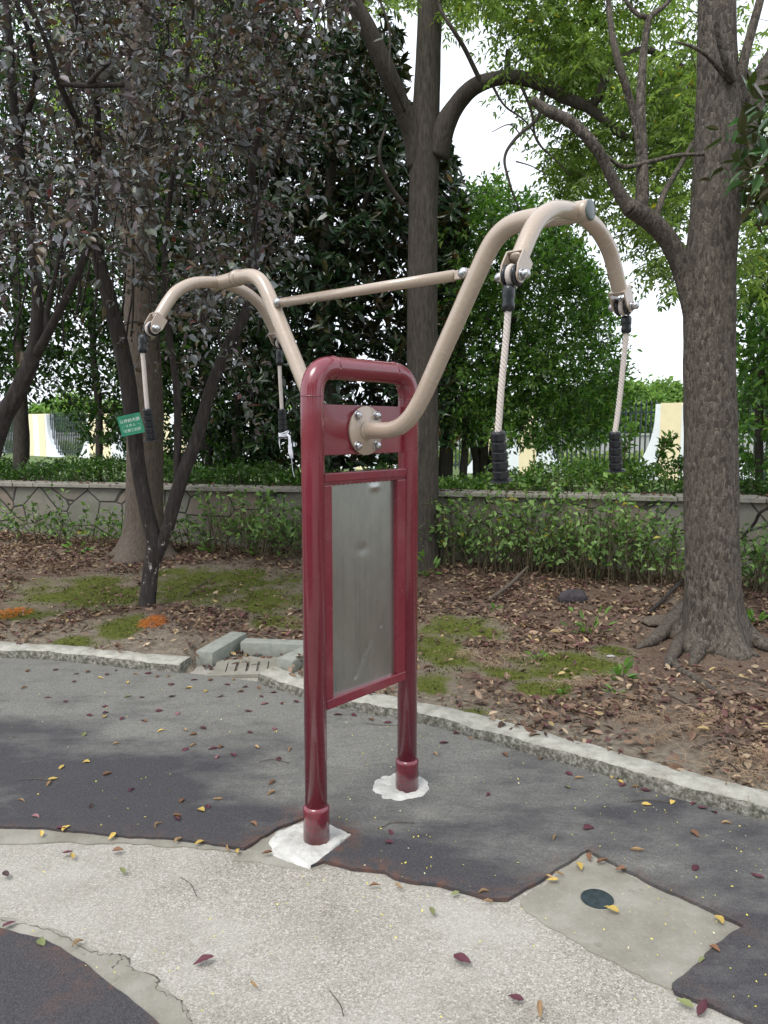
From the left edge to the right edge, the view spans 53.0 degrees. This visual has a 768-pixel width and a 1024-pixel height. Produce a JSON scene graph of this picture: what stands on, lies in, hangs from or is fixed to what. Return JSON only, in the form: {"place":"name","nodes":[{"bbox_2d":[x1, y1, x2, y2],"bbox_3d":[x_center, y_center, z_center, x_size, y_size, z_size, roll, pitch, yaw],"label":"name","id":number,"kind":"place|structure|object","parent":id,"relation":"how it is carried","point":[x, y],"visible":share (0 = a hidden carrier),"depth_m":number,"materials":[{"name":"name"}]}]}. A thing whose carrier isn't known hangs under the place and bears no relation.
{"place":"outdoors","nodes":[
{"label":"outdoors","id":0,"kind":"place"},
{"bbox_2d":[0,928,158,1023],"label":"asphalt","id":1,"kind":"structure","parent":0,"point":[48,982],"depth_m":2.04,"materials":[{"name":"asphalt"}]},
{"bbox_2d":[36,937,45,945],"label":"fallen leaf","id":2,"kind":"object","parent":1,"relation":"on","point":[41,941],"visible":1,"depth_m":2.23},
{"bbox_2d":[79,413,125,459],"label":"fence pillar","id":3,"kind":"structure","parent":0,"point":[113,450],"depth_m":27.08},
{"bbox_2d":[50,411,86,455],"bbox_3d":[-11.614,-2.911,28.506,2.600,1.630,0.050,4,8,35],"label":"iron fence","id":4,"kind":"object","parent":3,"relation":"attached to","point":[73,452],"visible":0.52,"depth_m":28.70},
{"bbox_2d":[0,631,246,672],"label":"kerb","id":5,"kind":"structure","parent":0,"point":[127,659],"depth_m":4.88,"materials":[{"name":"concrete"}]},
{"bbox_2d":[164,411,201,460],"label":"fence pillar","id":6,"kind":"structure","parent":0,"point":[171,420],"depth_m":24.98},
{"bbox_2d":[0,654,743,1023],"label":"pavement","id":7,"kind":"structure","parent":0,"point":[362,960],"depth_m":2.26,"materials":[{"name":"concrete"}]},
{"bbox_2d":[0,917,191,1023],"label":"cement strip","id":8,"kind":"object","parent":7,"relation":"on","point":[137,987],"visible":0.73,"depth_m":2.11,"materials":[{"name":"concrete"}]},
{"bbox_2d":[1,919,191,1020],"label":"pavement crack","id":9,"kind":"object","parent":7,"relation":"on","point":[119,954],"visible":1,"depth_m":2.18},
{"bbox_2d":[0,829,239,852],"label":"cement strip","id":10,"kind":"object","parent":7,"relation":"on","point":[18,837],"visible":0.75,"depth_m":2.80,"materials":[{"name":"concrete"}]},
{"bbox_2d":[193,954,213,964],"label":"fallen leaf","id":11,"kind":"object","parent":7,"relation":"on","point":[203,957],"visible":1,"depth_m":2.16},
{"bbox_2d":[207,658,276,677],"bbox_3d":[-0.847,0.970,4.776,0.460,0.022,0.310,-1,6,-6],"label":"drain cover","id":12,"kind":"object","parent":7,"relation":"on","point":[224,668],"visible":0.79,"depth_m":4.76,"materials":[{"name":"concrete"}]},
{"bbox_2d":[240,638,302,657],"bbox_3d":[-0.715,0.910,5.090,0.460,0.117,0.112,0,8,11],"label":"kerb stone","id":13,"kind":"object","parent":7,"relation":"on","point":[260,647],"visible":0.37,"depth_m":5.05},
{"bbox_2d":[232,827,325,868],"bbox_3d":[-0.319,1.213,2.762,0.308,0.022,0.353,3,7,27],"label":"cement patch","id":14,"kind":"object","parent":7,"relation":"on","point":[253,853],"visible":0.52,"depth_m":2.69,"materials":[{"name":"concrete"}]},
{"bbox_2d":[268,823,350,868],"bbox_3d":[-0.277,1.188,2.802,0.272,0.023,0.294,4,8,34],"label":"mortar pad","id":15,"kind":"object","parent":14,"relation":"on","point":[289,844],"visible":0.77,"depth_m":2.74,"materials":[{"name":"concrete"}]},
{"bbox_2d":[138,199,638,845],"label":"arm trainer","id":16,"kind":"object","parent":15,"relation":"on","point":[360,579],"visible":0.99,"depth_m":2.76,"materials":[{"name":"red paint"}]},
{"bbox_2d":[278,431,294,476],"bbox_3d":[-0.459,-0.273,3.633,0.077,0.217,0.046,0,6,0],"label":"cloth tie","id":17,"kind":"object","parent":16,"relation":"attached to","point":[290,451],"visible":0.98,"depth_m":3.61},
{"bbox_2d":[454,952,470,962],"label":"fallen leaf","id":18,"kind":"object","parent":7,"relation":"on","point":[460,956],"visible":1,"depth_m":2.16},
{"bbox_2d":[257,667,767,820],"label":"kerb","id":19,"kind":"structure","parent":7,"relation":"on","point":[687,786],"depth_m":3.42,"materials":[{"name":"concrete"}]},
{"bbox_2d":[508,993,523,1000],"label":"fallen leaf","id":20,"kind":"object","parent":7,"relation":"on","point":[518,997],"visible":1,"depth_m":2.01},
{"bbox_2d":[537,1000,542,1019],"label":"fallen leaf","id":21,"kind":"object","parent":7,"relation":"on","point":[539,1005],"visible":1,"depth_m":1.97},
{"bbox_2d":[520,853,738,989],"bbox_3d":[0.737,1.255,2.373,0.433,0.024,0.559,-6,8,-41],"label":"cement patch","id":22,"kind":"object","parent":7,"relation":"on","point":[559,906],"visible":0.77,"depth_m":2.34,"materials":[{"name":"concrete"}]},
{"bbox_2d":[579,889,614,910],"bbox_3d":[0.679,1.231,2.450,0.110,0.010,0.110,0,6,0],"label":"access cap","id":23,"kind":"object","parent":22,"relation":"on","point":[597,899],"visible":0.98,"depth_m":2.44,"materials":[{"name":"metal"}]},
{"bbox_2d":[677,998,693,1006],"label":"fallen leaf","id":24,"kind":"object","parent":7,"relation":"on","point":[686,1002],"visible":1,"depth_m":1.99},
{"bbox_2d":[696,999,707,1015],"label":"fallen leaf","id":25,"kind":"object","parent":7,"relation":"on","point":[701,1008],"visible":1,"depth_m":1.98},
{"bbox_2d":[0,658,767,1023],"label":"asphalt","id":26,"kind":"structure","parent":0,"point":[478,840],"depth_m":3.09,"materials":[{"name":"asphalt"}]},
{"bbox_2d":[373,773,428,800],"bbox_3d":[0.069,1.140,3.205,0.248,0.029,0.269,0,6,0],"label":"mortar pad","id":27,"kind":"object","parent":26,"relation":"on","point":[385,787],"visible":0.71,"depth_m":3.16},
{"bbox_2d":[0,531,767,804],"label":"soil","id":28,"kind":"structure","parent":0,"point":[661,751],"depth_m":5.28,"materials":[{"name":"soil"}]},
{"bbox_2d":[0,606,33,618],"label":"orange fibre","id":29,"kind":"object","parent":28,"relation":"on","point":[12,612],"visible":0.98,"depth_m":5.82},
{"bbox_2d":[0,503,67,542],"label":"bush","id":30,"kind":"object","parent":28,"relation":"on","point":[12,520],"visible":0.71,"depth_m":8.35,"materials":[{"name":"green plant"}]},
{"bbox_2d":[0,496,82,545],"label":"bush","id":31,"kind":"object","parent":28,"relation":"on","point":[47,517],"visible":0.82,"depth_m":8.23,"materials":[{"name":"green plant"}]},
{"bbox_2d":[7,507,124,546],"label":"bush","id":32,"kind":"object","parent":28,"relation":"on","point":[93,530],"visible":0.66,"depth_m":8.19,"materials":[{"name":"green plant"}]},
{"bbox_2d":[32,483,110,543],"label":"bush","id":33,"kind":"object","parent":28,"relation":"on","point":[60,509],"visible":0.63,"depth_m":8.25,"materials":[{"name":"green plant"}]},
{"bbox_2d":[62,541,94,553],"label":"weed","id":34,"kind":"object","parent":28,"relation":"on","point":[69,543],"visible":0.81,"depth_m":7.77,"materials":[{"name":"green plant"}]},
{"bbox_2d":[0,0,192,457],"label":"plum tree","id":35,"kind":"object","parent":28,"relation":"on","point":[42,326],"visible":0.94,"depth_m":4.62,"materials":[{"name":"grey plant"}]},
{"bbox_2d":[59,514,206,547],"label":"bush","id":36,"kind":"object","parent":28,"relation":"on","point":[119,526],"visible":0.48,"depth_m":8.02,"materials":[{"name":"green plant"}]},
{"bbox_2d":[24,0,278,564],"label":"broad tree","id":37,"kind":"object","parent":28,"relation":"on","point":[130,547],"visible":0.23,"depth_m":7.44,"materials":[{"name":"brown plant"}]},
{"bbox_2d":[135,615,168,627],"bbox_3d":[-1.655,0.779,5.558,0.251,0.056,0.334,2,7,21],"label":"orange fibre","id":38,"kind":"object","parent":28,"relation":"on","point":[154,619],"visible":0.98,"depth_m":5.52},
{"bbox_2d":[0,0,388,606],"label":"plum tree","id":39,"kind":"object","parent":28,"relation":"on","point":[156,538],"visible":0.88,"depth_m":5.36,"materials":[{"name":"grey plant"}]},
{"bbox_2d":[117,412,144,436],"bbox_3d":[-1.871,-0.648,5.711,0.178,0.150,0.065,-12,5,-3],"label":"tag","id":40,"kind":"object","parent":39,"relation":"hanging from","point":[130,424],"visible":1,"depth_m":5.68,"materials":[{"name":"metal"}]},
{"bbox_2d":[171,501,230,551],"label":"bush","id":41,"kind":"object","parent":28,"relation":"on","point":[201,519],"visible":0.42,"depth_m":7.87,"materials":[{"name":"green plant"}]},
{"bbox_2d":[161,494,244,552],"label":"bush","id":42,"kind":"object","parent":28,"relation":"on","point":[192,522],"visible":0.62,"depth_m":7.84,"materials":[{"name":"green plant"}]},
{"bbox_2d":[197,541,216,552],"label":"weed","id":43,"kind":"object","parent":28,"relation":"on","point":[204,549],"visible":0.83,"depth_m":7.84,"materials":[{"name":"green plant"}]},
{"bbox_2d":[194,482,283,555],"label":"bush","id":44,"kind":"object","parent":28,"relation":"on","point":[213,521],"visible":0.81,"depth_m":7.68,"materials":[{"name":"green plant"}]},
{"bbox_2d":[203,491,301,560],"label":"bush","id":45,"kind":"object","parent":28,"relation":"on","point":[287,531],"visible":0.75,"depth_m":7.60,"materials":[{"name":"green plant"}]},
{"bbox_2d":[214,487,298,561],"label":"bush","id":46,"kind":"object","parent":28,"relation":"on","point":[248,518],"visible":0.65,"depth_m":7.68,"materials":[{"name":"green plant"}]},
{"bbox_2d":[252,503,301,563],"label":"bush","id":47,"kind":"object","parent":28,"relation":"on","point":[269,532],"visible":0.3,"depth_m":7.57,"materials":[{"name":"green plant"}]},
{"bbox_2d":[277,646,302,672],"bbox_3d":[-0.519,0.937,4.896,0.125,0.108,0.381,5,9,29],"label":"kerb stone","id":48,"kind":"object","parent":28,"relation":"on","point":[286,661],"visible":0.3,"depth_m":4.75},
{"bbox_2d":[0,564,637,713],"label":"moss","id":49,"kind":"object","parent":28,"relation":"on","point":[267,620],"visible":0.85,"depth_m":5.75,"materials":[{"name":"green plant"}]},
{"bbox_2d":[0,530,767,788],"bbox_3d":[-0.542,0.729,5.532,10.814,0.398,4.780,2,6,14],"label":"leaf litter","id":50,"kind":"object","parent":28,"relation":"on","point":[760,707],"visible":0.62,"depth_m":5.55,"materials":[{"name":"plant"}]},
{"bbox_2d":[648,578,683,614],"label":"fallen branch","id":51,"kind":"object","parent":50,"relation":"on","point":[666,596],"visible":0.89,"depth_m":6.18,"materials":[{"name":"wood"}]},
{"bbox_2d":[657,687,728,712],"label":"fallen branch","id":52,"kind":"object","parent":50,"relation":"on","point":[693,705],"visible":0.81,"depth_m":4.01,"materials":[{"name":"wood"}]},
{"bbox_2d":[0,480,767,577],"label":"retaining wall","id":53,"kind":"structure","parent":28,"relation":"on","point":[95,497],"depth_m":8.11,"materials":[{"name":"stone"}]},
{"bbox_2d":[0,479,767,497],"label":"leaf litter","id":54,"kind":"object","parent":53,"relation":"on","point":[642,493],"visible":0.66,"depth_m":8.02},
{"bbox_2d":[418,549,441,575],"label":"weed","id":55,"kind":"object","parent":28,"relation":"on","point":[422,553],"visible":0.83,"depth_m":7.09,"materials":[{"name":"green plant"}]},
{"bbox_2d":[418,491,474,569],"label":"bush","id":56,"kind":"object","parent":28,"relation":"on","point":[432,530],"visible":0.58,"depth_m":7.23,"materials":[{"name":"green plant"}]},
{"bbox_2d":[423,493,509,569],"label":"bush","id":57,"kind":"object","parent":28,"relation":"on","point":[444,543],"visible":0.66,"depth_m":7.32,"materials":[{"name":"green plant"}]},
{"bbox_2d":[437,485,535,572],"bbox_3d":[0.902,0.109,7.181,0.996,0.926,0.552,6,8,42],"label":"bush","id":58,"kind":"object","parent":28,"relation":"on","point":[478,541],"visible":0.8,"depth_m":7.13,"materials":[{"name":"green plant"}]},
{"bbox_2d":[299,0,694,572],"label":"roadside tree","id":59,"kind":"object","parent":28,"relation":"on","point":[427,126],"visible":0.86,"depth_m":6.82,"materials":[{"name":"brown plant"}]},
{"bbox_2d":[487,566,528,601],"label":"fallen branch","id":60,"kind":"object","parent":28,"relation":"on","point":[509,584],"visible":1,"depth_m":6.43,"materials":[{"name":"wood"}]},
{"bbox_2d":[465,450,572,575],"bbox_3d":[1.186,0.017,7.008,0.983,1.161,0.672,2,7,20],"label":"bush","id":61,"kind":"object","parent":28,"relation":"on","point":[525,509],"visible":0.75,"depth_m":7.02,"materials":[{"name":"green plant"}]},
{"bbox_2d":[484,494,577,575],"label":"bush","id":62,"kind":"object","parent":28,"relation":"on","point":[522,536],"visible":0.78,"depth_m":7.00,"materials":[{"name":"green plant"}]},
{"bbox_2d":[526,650,547,659],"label":"weed","id":63,"kind":"object","parent":28,"relation":"on","point":[541,652],"visible":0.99,"depth_m":4.82,"materials":[{"name":"green plant"}]},
{"bbox_2d":[497,488,617,577],"bbox_3d":[1.619,0.196,7.029,1.189,0.804,0.766,0,6,0],"label":"bush","id":64,"kind":"object","parent":28,"relation":"on","point":[538,533],"visible":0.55,"depth_m":6.99,"materials":[{"name":"green plant"}]},
{"bbox_2d":[491,472,631,581],"bbox_3d":[1.590,0.130,6.892,1.036,1.007,0.777,-5,8,-36],"label":"bush","id":65,"kind":"object","parent":28,"relation":"on","point":[555,494],"visible":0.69,"depth_m":6.89,"materials":[{"name":"green plant"}]},
{"bbox_2d":[557,589,587,603],"bbox_3d":[1.517,0.688,6.184,0.249,0.140,0.109,-1,6,-11],"label":"rock","id":66,"kind":"object","parent":28,"relation":"on","point":[568,596],"visible":0.83,"depth_m":6.14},
{"bbox_2d":[560,605,614,634],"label":"weed","id":67,"kind":"object","parent":28,"relation":"on","point":[581,624],"visible":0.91,"depth_m":5.31,"materials":[{"name":"green plant"}]},
{"bbox_2d":[540,473,672,586],"bbox_3d":[1.953,0.155,6.776,1.169,0.984,0.715,0,6,0],"label":"bush","id":68,"kind":"object","parent":28,"relation":"on","point":[593,542],"visible":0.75,"depth_m":6.76,"materials":[{"name":"green plant"}]},
{"bbox_2d":[596,656,638,679],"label":"weed","id":69,"kind":"object","parent":28,"relation":"on","point":[616,671],"visible":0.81,"depth_m":4.40,"materials":[{"name":"green plant"}]},
{"bbox_2d":[581,482,660,585],"bbox_3d":[2.065,0.196,6.750,0.709,0.919,0.742,0,6,0],"label":"bush","id":70,"kind":"object","parent":28,"relation":"on","point":[618,553],"visible":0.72,"depth_m":6.71,"materials":[{"name":"green plant"}]},
{"bbox_2d":[570,483,683,587],"bbox_3d":[2.273,0.204,6.798,1.204,0.885,0.644,-2,6,-14],"label":"bush","id":71,"kind":"object","parent":28,"relation":"on","point":[630,547],"visible":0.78,"depth_m":6.66,"materials":[{"name":"green plant"}]},
{"bbox_2d":[604,507,684,586],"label":"bush","id":72,"kind":"object","parent":28,"relation":"on","point":[675,546],"visible":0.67,"depth_m":6.63,"materials":[{"name":"green plant"}]},
{"bbox_2d":[529,0,767,694],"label":"roadside tree","id":73,"kind":"object","parent":28,"relation":"on","point":[708,612],"visible":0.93,"depth_m":4.84,"materials":[{"name":"green plant"}]},
{"bbox_2d":[639,615,665,625],"bbox_3d":[1.992,0.780,5.552,0.311,0.058,0.218,-2,7,-17],"label":"rock","id":74,"kind":"object","parent":28,"relation":"on","point":[654,620],"visible":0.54,"depth_m":5.49,"materials":[{"name":"grey stone"}]},
{"bbox_2d":[665,526,767,591],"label":"bush","id":75,"kind":"object","parent":28,"relation":"on","point":[746,582],"visible":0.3,"depth_m":6.54,"materials":[{"name":"green plant"}]},
{"bbox_2d":[694,737,750,749],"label":"fallen branch","id":76,"kind":"object","parent":28,"relation":"on","point":[717,738],"visible":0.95,"depth_m":3.49,"materials":[{"name":"wood"}]},
{"bbox_2d":[722,673,765,682],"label":"fallen branch","id":77,"kind":"object","parent":28,"relation":"on","point":[743,678],"visible":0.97,"depth_m":4.39,"materials":[{"name":"wood"}]},
{"bbox_2d":[740,521,767,592],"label":"bush","id":78,"kind":"object","parent":28,"relation":"on","point":[763,558],"visible":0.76,"depth_m":6.31,"materials":[{"name":"green plant"}]},
{"bbox_2d":[740,506,767,539],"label":"fallen branch","id":79,"kind":"object","parent":78,"relation":"on","point":[759,513],"visible":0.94,"depth_m":6.21,"materials":[{"name":"wood"}]},
{"bbox_2d":[747,608,767,624],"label":"weed","id":80,"kind":"object","parent":28,"relation":"on","point":[762,616],"visible":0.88,"depth_m":5.54,"materials":[{"name":"green plant"}]},
{"bbox_2d":[0,0,767,417],"label":"sky","id":81,"kind":"structure","parent":0,"point":[660,337],"materials":[{"name":"white"}]},
{"bbox_2d":[1,451,767,499],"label":"lawn","id":82,"kind":"structure","parent":0,"point":[455,471],"depth_m":17.26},
{"bbox_2d":[28,414,64,456],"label":"fence pillar","id":83,"kind":"structure","parent":82,"relation":"on","point":[42,441],"depth_m":29.28,"materials":[{"name":"paint"}]},
{"bbox_2d":[3,412,28,452],"bbox_3d":[-14.886,-3.163,30.792,2.600,1.630,0.050,4,8,35],"label":"iron fence","id":84,"kind":"object","parent":83,"relation":"attached to","point":[10,444],"visible":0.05,"depth_m":30.94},
{"bbox_2d":[28,400,68,432],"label":"roadside tree","id":85,"kind":"object","parent":82,"relation":"on","point":[34,408],"visible":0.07,"depth_m":54.08,"materials":[{"name":"green plant"}]},
{"bbox_2d":[47,388,93,432],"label":"roadside tree","id":86,"kind":"object","parent":82,"relation":"on","point":[58,401],"visible":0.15,"depth_m":56.67,"materials":[{"name":"green plant"}]},
{"bbox_2d":[0,0,184,481],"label":"osmanthus tree","id":87,"kind":"object","parent":82,"relation":"on","point":[97,410],"visible":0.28,"depth_m":9.60,"materials":[{"name":"green plant"}]},
{"bbox_2d":[0,448,397,485],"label":"hedge","id":88,"kind":"object","parent":82,"relation":"on","point":[57,468],"visible":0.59,"depth_m":9.15,"materials":[{"name":"green plant"}]},
{"bbox_2d":[154,0,298,482],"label":"osmanthus tree","id":89,"kind":"object","parent":82,"relation":"on","point":[235,440],"visible":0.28,"depth_m":9.34,"materials":[{"name":"green plant"}]},
{"bbox_2d":[242,0,413,471],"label":"magnolia tree","id":90,"kind":"object","parent":82,"relation":"on","point":[337,260],"visible":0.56,"depth_m":8.97,"materials":[{"name":"green plant"}]},
{"bbox_2d":[5,440,767,471],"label":"hedge","id":91,"kind":"object","parent":82,"relation":"on","point":[564,456],"visible":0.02,"depth_m":20.50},
{"bbox_2d":[6,432,767,453],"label":"boundary wall","id":92,"kind":"structure","parent":82,"relation":"on","point":[647,443],"depth_m":31.59,"materials":[{"name":"grey concrete"}]},
{"bbox_2d":[405,140,475,479],"bbox_3d":[0.702,-2.757,9.877,0.974,4.812,2.509,0,6,0],"label":"magnolia tree","id":93,"kind":"object","parent":82,"relation":"on","point":[449,206],"visible":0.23,"depth_m":9.00,"materials":[{"name":"green plant"}]},
{"bbox_2d":[437,161,642,476],"bbox_3d":[1.995,-2.503,9.987,3.051,4.319,2.900,0,6,0],"label":"osmanthus tree","id":94,"kind":"object","parent":82,"relation":"on","point":[554,251],"visible":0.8,"depth_m":9.16,"materials":[{"name":"green plant"}]},
{"bbox_2d":[439,453,682,493],"bbox_3d":[1.683,-0.360,8.175,2.733,0.550,1.068,2,6,14],"label":"hedge","id":95,"kind":"object","parent":82,"relation":"on","point":[633,475],"visible":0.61,"depth_m":7.92,"materials":[{"name":"green plant"}]},
{"bbox_2d":[478,417,518,468],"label":"weed","id":96,"kind":"object","parent":95,"relation":"on","point":[508,434],"visible":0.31,"depth_m":7.88,"materials":[{"name":"green plant"}]},
{"bbox_2d":[607,419,643,464],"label":"weed","id":97,"kind":"object","parent":95,"relation":"on","point":[630,436],"visible":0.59,"depth_m":7.82,"materials":[{"name":"green plant"}]},
{"bbox_2d":[655,430,679,463],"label":"weed","id":98,"kind":"object","parent":95,"relation":"on","point":[663,447],"visible":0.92,"depth_m":7.82,"materials":[{"name":"green plant"}]},
{"bbox_2d":[599,374,669,432],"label":"willow tree","id":99,"kind":"object","parent":82,"relation":"on","point":[647,393],"visible":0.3,"depth_m":44.76,"materials":[{"name":"green plant"}]},
{"bbox_2d":[645,375,682,402],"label":"willow tree","id":100,"kind":"object","parent":82,"relation":"on","point":[673,391],"visible":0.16,"depth_m":47.72,"materials":[{"name":"green plant"}]},
{"bbox_2d":[650,446,767,495],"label":"hedge","id":101,"kind":"object","parent":82,"relation":"on","point":[753,487],"visible":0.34,"depth_m":7.62,"materials":[{"name":"green plant"}]},
{"bbox_2d":[736,57,767,486],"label":"osmanthus tree","id":102,"kind":"object","parent":82,"relation":"on","point":[753,387],"visible":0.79,"depth_m":7.46,"materials":[{"name":"green plant"}]},
{"bbox_2d":[737,392,766,433],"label":"willow tree","id":103,"kind":"object","parent":82,"relation":"on","point":[752,413],"visible":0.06,"depth_m":44.84,"materials":[{"name":"green plant"}]},
{"bbox_2d":[10,676,766,1017],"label":"fallen leaf","id":104,"kind":"object","parent":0,"point":[470,886],"depth_m":2.51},
{"bbox_2d":[467,406,563,474],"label":"fence pillar","id":105,"kind":"structure","parent":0,"point":[521,460],"depth_m":17.96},
{"bbox_2d":[438,431,475,469],"bbox_3d":[1.473,-1.901,19.360,2.600,1.630,0.050,4,8,35],"label":"iron fence","id":106,"kind":"object","parent":105,"relation":"attached to","point":[455,463],"visible":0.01,"depth_m":19.14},
{"bbox_2d":[640,403,754,482],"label":"fence pillar","id":107,"kind":"structure","parent":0,"point":[668,416],"depth_m":16.02,"materials":[{"name":"paint"}]},
{"bbox_2d":[545,400,657,469],"bbox_3d":[4.744,-1.649,17.073,2.600,1.630,0.050,4,8,35],"label":"iron fence","id":108,"kind":"object","parent":107,"relation":"attached to","point":[640,412],"visible":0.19,"depth_m":16.59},
{"bbox_2d":[699,69,767,233],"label":"camphor tree","id":109,"kind":"object","parent":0,"point":[749,114],"visible":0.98,"depth_m":4.07,"materials":[{"name":"green plant"}]},
{"bbox_3d":[9.652,-1.185,13.652,2.680,1.640,0.360,4,8,35],"label":"fence pillar","id":110,"kind":"object","parent":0,"visible":0},
{"bbox_2d":[738,402,767,477],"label":"iron fence","id":111,"kind":"object","parent":110,"relation":"attached to","point":[748,437],"visible":0.09,"depth_m":15.27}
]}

